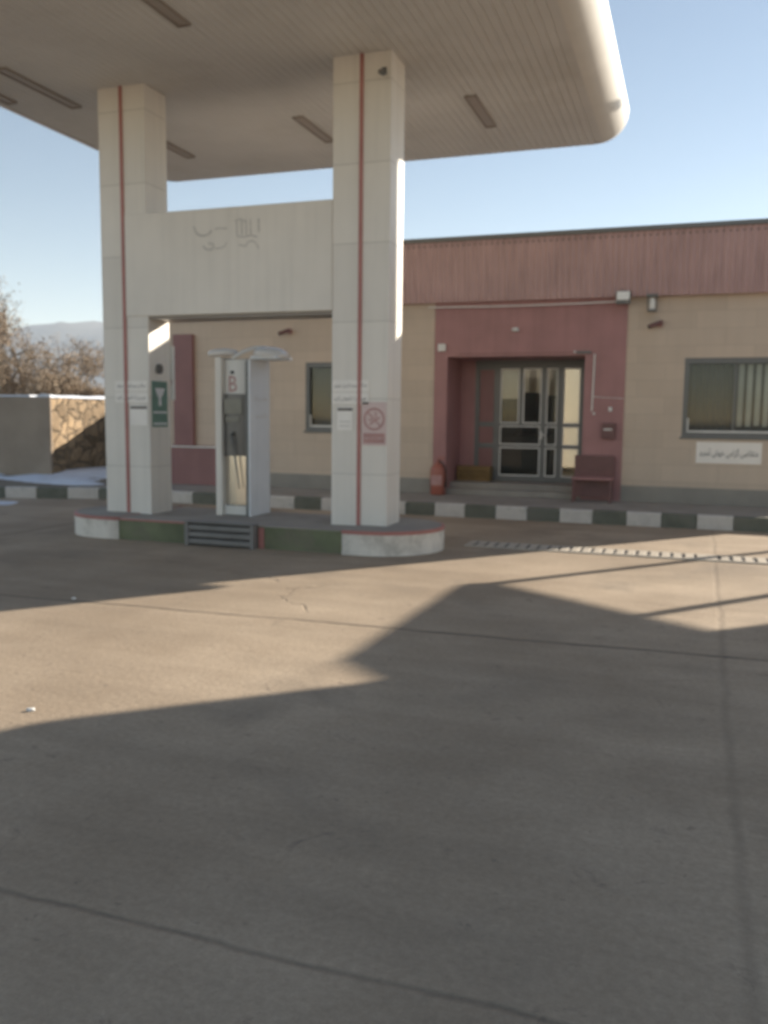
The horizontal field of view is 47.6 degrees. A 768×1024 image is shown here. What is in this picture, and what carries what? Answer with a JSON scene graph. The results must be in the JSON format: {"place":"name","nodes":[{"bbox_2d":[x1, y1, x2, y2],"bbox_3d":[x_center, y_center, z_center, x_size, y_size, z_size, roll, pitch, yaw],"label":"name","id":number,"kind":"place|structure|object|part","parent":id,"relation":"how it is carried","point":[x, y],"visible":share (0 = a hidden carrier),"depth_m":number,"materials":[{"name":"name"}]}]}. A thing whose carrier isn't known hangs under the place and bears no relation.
{"place":"outdoors","nodes":[
{"label":"outdoors","id":0,"kind":"place"},
{"bbox_2d":[0,321,103,391],"bbox_3d":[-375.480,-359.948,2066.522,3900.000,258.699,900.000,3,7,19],"label":"hills","id":1,"kind":"structure","parent":0,"point":[90,331],"depth_m":1956.37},
{"bbox_2d":[0,475,106,486],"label":"verge","id":2,"kind":"structure","parent":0,"point":[3,482],"depth_m":17.38,"materials":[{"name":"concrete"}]},
{"bbox_2d":[0,393,105,474],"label":"stone wall","id":3,"kind":"structure","parent":2,"relation":"on","point":[42,433],"depth_m":19.73,"materials":[{"name":"beige stone"}]},
{"bbox_2d":[0,466,106,485],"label":"snow","id":4,"kind":"structure","parent":2,"relation":"on","point":[78,476],"depth_m":18.66,"materials":[{"name":"white snow"}]},
{"bbox_2d":[74,505,444,556],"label":"pump island","id":5,"kind":"structure","parent":0,"point":[321,533],"depth_m":10.50,"materials":[{"name":"green paint"}]},
{"bbox_2d":[208,346,291,516],"bbox_3d":[-1.760,-1.061,11.454,1.074,2.203,0.627,3,7,19],"label":"fuel dispenser","id":6,"kind":"object","parent":5,"relation":"on","point":[242,465],"visible":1,"depth_m":11.31,"materials":[{"name":"metal"}]},
{"bbox_2d":[252,389,268,423],"bbox_3d":[-1.615,-1.379,11.414,0.006,0.440,0.460,3,7,19],"label":"notice","id":7,"kind":"object","parent":6,"relation":"attached to","point":[260,406],"visible":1,"depth_m":11.40,"materials":[{"name":"paper"}]},
{"bbox_2d":[0,0,628,525],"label":"fuel canopy","id":8,"kind":"object","parent":5,"relation":"on","point":[148,100],"visible":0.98,"depth_m":10.55,"materials":[{"name":"metal"}]},
{"bbox_2d":[115,392,147,402],"bbox_3d":[-3.304,-1.497,11.393,0.500,0.132,0.008,3,7,19],"label":"sticker","id":9,"kind":"object","parent":8,"relation":"attached to","point":[134,397],"visible":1,"depth_m":11.38,"materials":[{"name":"white paper"}]},
{"bbox_2d":[115,381,147,390],"bbox_3d":[-3.302,-1.646,11.377,0.500,0.132,0.008,3,7,19],"label":"sticker","id":10,"kind":"object","parent":8,"relation":"attached to","point":[136,385],"visible":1,"depth_m":11.37,"materials":[{"name":"white paper"}]},
{"bbox_2d":[130,405,147,425],"bbox_3d":[-3.203,-1.263,11.382,0.260,0.260,0.009,3,7,19],"label":"notice","id":11,"kind":"object","parent":8,"relation":"attached to","point":[138,414],"visible":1,"depth_m":11.38,"materials":[{"name":"white paper"}]},
{"bbox_2d":[155,364,162,373],"bbox_3d":[-2.949,-1.882,11.460,0.050,0.130,0.130,3,7,19],"label":"junction box","id":12,"kind":"object","parent":8,"relation":"attached to","point":[159,368],"visible":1,"depth_m":11.43,"materials":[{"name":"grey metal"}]},
{"bbox_2d":[151,381,167,426],"bbox_3d":[-2.968,-1.427,11.531,0.010,0.600,0.350,3,7,19],"label":"green sign","id":13,"kind":"object","parent":8,"relation":"attached to","point":[159,406],"visible":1,"depth_m":11.52,"materials":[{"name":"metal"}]},
{"bbox_2d":[169,346,174,399],"bbox_3d":[-2.860,-1.873,11.748,0.070,0.720,0.031,3,7,19],"label":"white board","id":14,"kind":"object","parent":8,"relation":"attached to","point":[172,377],"visible":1,"depth_m":11.74,"materials":[{"name":"plastic"}]},
{"bbox_2d":[337,407,352,430],"bbox_3d":[-0.467,-1.117,10.431,0.200,0.280,0.009,3,7,19],"label":"notice","id":15,"kind":"object","parent":8,"relation":"attached to","point":[344,418],"visible":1,"depth_m":10.43,"materials":[{"name":"white paper"}]},
{"bbox_2d":[332,380,368,391],"bbox_3d":[-0.402,-1.501,10.367,0.470,0.132,0.008,3,7,19],"label":"sticker","id":16,"kind":"object","parent":8,"relation":"attached to","point":[345,385],"visible":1,"depth_m":10.37,"materials":[{"name":"white paper"}]},
{"bbox_2d":[332,393,368,403],"bbox_3d":[-0.403,-1.352,10.383,0.470,0.132,0.008,3,7,19],"label":"sticker","id":17,"kind":"object","parent":8,"relation":"attached to","point":[344,398],"visible":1,"depth_m":10.39,"materials":[{"name":"white paper"}]},
{"bbox_2d":[362,402,386,445],"bbox_3d":[-0.117,-1.044,10.314,0.305,0.510,0.009,3,7,19],"label":"no smoking sign","id":18,"kind":"object","parent":8,"relation":"attached to","point":[374,416],"visible":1,"depth_m":10.31,"materials":[{"name":"pink plastic"}]},
{"bbox_2d":[378,67,386,75],"bbox_3d":[-0.023,-4.952,9.785,0.096,0.145,0.177,1,6,5],"label":"security camera","id":19,"kind":"object","parent":8,"relation":"attached to","point":[383,71],"visible":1,"depth_m":9.77,"materials":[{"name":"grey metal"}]},
{"bbox_2d":[0,486,767,1023],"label":"ground","id":20,"kind":"structure","parent":0,"point":[456,780],"depth_m":3.86,"materials":[{"name":"concrete"}]},
{"bbox_2d":[0,501,16,504],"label":"snow","id":21,"kind":"structure","parent":20,"relation":"on","point":[7,502],"depth_m":15.24,"materials":[{"name":"white snow"}]},
{"bbox_2d":[0,275,54,394],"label":"tree","id":22,"kind":"object","parent":20,"relation":"on","point":[4,335],"visible":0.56,"depth_m":34.19,"materials":[{"name":"brown plant"}]},
{"bbox_2d":[0,350,58,394],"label":"tree","id":23,"kind":"object","parent":20,"relation":"on","point":[5,382],"visible":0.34,"depth_m":32.07,"materials":[{"name":"brown plant"}]},
{"bbox_2d":[26,707,34,711],"bbox_3d":[-1.900,1.063,4.684,0.044,0.012,0.028,-2,7,-26],"label":"paper scrap","id":24,"kind":"object","parent":20,"relation":"on","point":[30,709],"visible":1,"depth_m":4.68,"materials":[{"name":"white paper"}]},
{"bbox_2d":[4,338,90,395],"bbox_3d":[-12.178,-4.159,31.723,3.230,4.241,4.784,1,6,1],"label":"tree","id":25,"kind":"object","parent":20,"relation":"on","point":[69,363],"visible":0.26,"depth_m":31.53,"materials":[{"name":"brown plant"}]},
{"bbox_2d":[0,486,98,498],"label":"kerb","id":26,"kind":"structure","parent":20,"relation":"on","point":[51,492],"depth_m":16.22,"materials":[{"name":"white paint"}]},
{"bbox_2d":[24,365,90,395],"bbox_3d":[-11.922,-3.637,31.422,2.622,3.292,3.451,3,7,19],"label":"tree","id":27,"kind":"object","parent":20,"relation":"on","point":[65,380],"visible":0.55,"depth_m":30.73,"materials":[{"name":"brown plant"}]},
{"bbox_2d":[24,332,104,395],"bbox_3d":[-12.818,-5.059,36.236,4.505,5.080,3.235,3,7,19],"label":"tree","id":28,"kind":"object","parent":20,"relation":"on","point":[89,364],"visible":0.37,"depth_m":35.95,"materials":[{"name":"brown plant"}]},
{"bbox_2d":[69,379,104,395],"bbox_3d":[-10.433,-3.338,31.106,2.348,2.794,2.817,-3,7,-27],"label":"tree","id":29,"kind":"object","parent":20,"relation":"on","point":[92,391],"visible":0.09,"depth_m":31.35,"materials":[{"name":"brown plant"}]},
{"bbox_2d":[183,520,258,549],"bbox_3d":[-1.974,0.273,10.534,0.960,0.302,0.140,3,7,19],"label":"vent grille","id":30,"kind":"object","parent":20,"relation":"on","point":[222,534],"visible":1,"depth_m":10.50,"materials":[{"name":"grey metal"}]},
{"bbox_2d":[99,488,767,532],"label":"kerb","id":31,"kind":"structure","parent":20,"relation":"on","point":[702,521],"depth_m":13.54,"materials":[{"name":"white paint"}]},
{"bbox_2d":[169,218,767,506],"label":"station building","id":32,"kind":"structure","parent":20,"relation":"on","point":[687,375],"depth_m":14.91,"materials":[{"name":"beige stone"}]},
{"bbox_2d":[278,328,291,334],"bbox_3d":[-1.880,-3.417,16.519,0.258,0.142,0.142,1,6,3],"label":"security camera","id":33,"kind":"object","parent":32,"relation":"attached to","point":[288,330],"visible":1,"depth_m":16.46,"materials":[{"name":"black plastic"}]},
{"bbox_2d":[303,362,331,432],"bbox_3d":[-0.893,-2.162,16.486,1.280,1.320,0.230,3,7,19],"label":"window","id":34,"kind":"structure","parent":32,"relation":"in","point":[322,371],"depth_m":16.65,"materials":[{"name":"grey glass"}]},
{"bbox_2d":[438,344,445,350],"bbox_3d":[1.035,-2.941,15.579,0.140,0.130,0.054,3,7,19],"label":"junction box","id":35,"kind":"object","parent":32,"relation":"attached to","point":[441,347],"visible":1,"depth_m":15.55,"materials":[{"name":"white plastic"}]},
{"bbox_2d":[457,465,492,480],"bbox_3d":[1.717,-0.735,16.483,0.640,0.278,0.250,3,7,19],"label":"wooden crate","id":36,"kind":"object","parent":32,"relation":"on","point":[473,473],"visible":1,"depth_m":16.38,"materials":[{"name":"brown wood"}]},
{"bbox_2d":[501,399,521,433],"bbox_3d":[2.659,-1.582,18.335,0.460,1.580,0.520,3,7,19],"label":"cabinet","id":37,"kind":"object","parent":32,"relation":"in","point":[509,412],"visible":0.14,"depth_m":18.04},
{"bbox_3d":[2.576,-1.591,18.096,0.420,1.450,0.019,3,7,19],"label":"door","id":38,"kind":"part","parent":37,"relation":"part of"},
{"bbox_2d":[428,301,615,307],"bbox_3d":[2.368,-3.539,14.893,3.350,0.041,0.024,3,7,19],"label":"cable","id":39,"kind":"object","parent":32,"relation":"attached to","point":[523,305],"visible":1,"depth_m":14.88,"materials":[{"name":"metal"}]},
{"bbox_2d":[502,369,556,398],"bbox_3d":[2.810,-2.707,19.796,2.440,1.700,0.066,3,7,19],"label":"rear window","id":40,"kind":"structure","parent":32,"relation":"in","point":[510,378],"depth_m":19.59,"materials":[{"name":"beige glass"}]},
{"bbox_2d":[474,359,584,482],"bbox_3d":[2.678,-1.695,16.244,2.020,2.255,0.128,3,7,19],"label":"entrance door","id":41,"kind":"structure","parent":32,"relation":"in","point":[488,445],"depth_m":16.27,"materials":[{"name":"grey metal"}]},
{"bbox_2d":[522,392,539,434],"bbox_3d":[3.112,-1.664,18.486,0.310,1.720,0.520,3,7,19],"label":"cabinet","id":42,"kind":"object","parent":32,"relation":"in","point":[531,406],"visible":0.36,"depth_m":18.19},
{"bbox_3d":[3.030,-1.668,18.248,0.270,1.580,0.019,3,7,19],"label":"door","id":43,"kind":"part","parent":42,"relation":"part of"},
{"bbox_2d":[500,434,563,475],"bbox_3d":[2.918,-1.125,17.503,1.300,0.860,0.480,3,7,19],"label":"counter","id":44,"kind":"object","parent":32,"relation":"in","point":[518,461],"visible":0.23,"depth_m":17.34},
{"bbox_2d":[547,395,555,434],"bbox_3d":[3.677,-1.691,18.976,0.210,1.680,0.420,3,7,19],"label":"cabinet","id":45,"kind":"object","parent":32,"relation":"in","point":[551,412],"visible":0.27,"depth_m":18.73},
{"bbox_3d":[3.611,-1.696,18.785,0.170,1.530,0.019,3,7,19],"label":"door","id":46,"kind":"part","parent":45,"relation":"part of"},
{"bbox_2d":[562,369,579,467],"bbox_3d":[4.249,-2.238,19.337,0.500,2.500,0.066,3,7,19],"label":"rear window","id":47,"kind":"structure","parent":32,"relation":"in","point":[572,378],"depth_m":19.34,"materials":[{"name":"beige glass"}]},
{"bbox_2d":[574,351,590,353],"bbox_3d":[3.367,-2.716,14.782,0.295,0.050,0.049,3,7,19],"label":"door closer bracket","id":48,"kind":"object","parent":32,"relation":"attached to","point":[583,352],"depth_m":14.77,"materials":[{"name":"grey metal"}]},
{"bbox_2d":[591,354,595,410],"bbox_3d":[3.553,-2.196,14.782,0.043,0.960,0.028,3,7,19],"label":"conduit","id":49,"kind":"object","parent":32,"relation":"attached to","point":[593,383],"visible":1,"depth_m":14.77,"materials":[{"name":"metal"}]},
{"bbox_2d":[601,423,615,438],"bbox_3d":[3.803,-1.373,14.741,0.220,0.260,0.104,3,7,19],"label":"post box","id":50,"kind":"object","parent":32,"relation":"attached to","point":[608,430],"visible":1,"depth_m":14.70,"materials":[{"name":"metal"}]},
{"bbox_2d":[616,291,630,304],"bbox_3d":[3.954,-3.528,14.366,0.230,0.210,0.280,3,7,19],"label":"floodlight","id":51,"kind":"object","parent":32,"relation":"attached to","point":[623,297],"visible":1,"depth_m":14.24,"materials":[{"name":"grey metal"}]},
{"bbox_2d":[647,294,658,311],"bbox_3d":[4.393,-3.425,14.255,0.180,0.289,0.223,3,7,19],"label":"wall lantern","id":52,"kind":"object","parent":32,"relation":"attached to","point":[651,302],"depth_m":14.19,"materials":[{"name":"grey metal"}]},
{"bbox_2d":[648,320,662,328],"bbox_3d":[4.459,-3.081,14.314,0.258,0.142,0.142,1,6,3],"label":"security camera","id":53,"kind":"object","parent":32,"relation":"attached to","point":[657,324],"visible":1,"depth_m":14.25,"materials":[{"name":"black plastic"}]},
{"bbox_2d":[679,357,767,439],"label":"window","id":54,"kind":"structure","parent":32,"relation":"in","point":[710,399],"depth_m":14.30,"materials":[{"name":"grey glass"}]},
{"bbox_2d":[695,442,761,464],"bbox_3d":[5.622,-0.962,14.210,1.000,0.350,0.009,3,7,19],"label":"wall sign","id":55,"kind":"object","parent":32,"relation":"attached to","point":[728,453],"visible":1,"depth_m":14.21,"materials":[{"name":"white plastic"}]},
{"bbox_2d":[464,541,767,564],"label":"drain grate","id":56,"kind":"object","parent":20,"relation":"on","point":[657,554],"visible":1,"depth_m":10.38,"materials":[{"name":"metal"}]},
{"bbox_2d":[0,0,767,332],"label":"sky","id":57,"kind":"structure","parent":0,"point":[692,146],"materials":[{"name":"blue"}]},
{"bbox_2d":[99,484,767,527],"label":"pavement","id":58,"kind":"structure","parent":0,"point":[661,508],"depth_m":14.43,"materials":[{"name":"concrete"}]},
{"bbox_2d":[430,456,446,494],"bbox_3d":[0.973,-0.655,15.625,0.281,0.685,0.289,0,6,-3],"label":"fire extinguisher","id":59,"kind":"object","parent":58,"relation":"on","point":[438,480],"visible":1,"depth_m":15.53,"materials":[{"name":"red metal"}]},
{"bbox_2d":[571,455,614,502],"bbox_3d":[3.520,-0.560,14.685,0.660,0.770,0.400,3,7,19],"label":"bench","id":60,"kind":"object","parent":58,"relation":"on","point":[593,476],"visible":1,"depth_m":14.80,"materials":[{"name":"red metal"}]}
]}

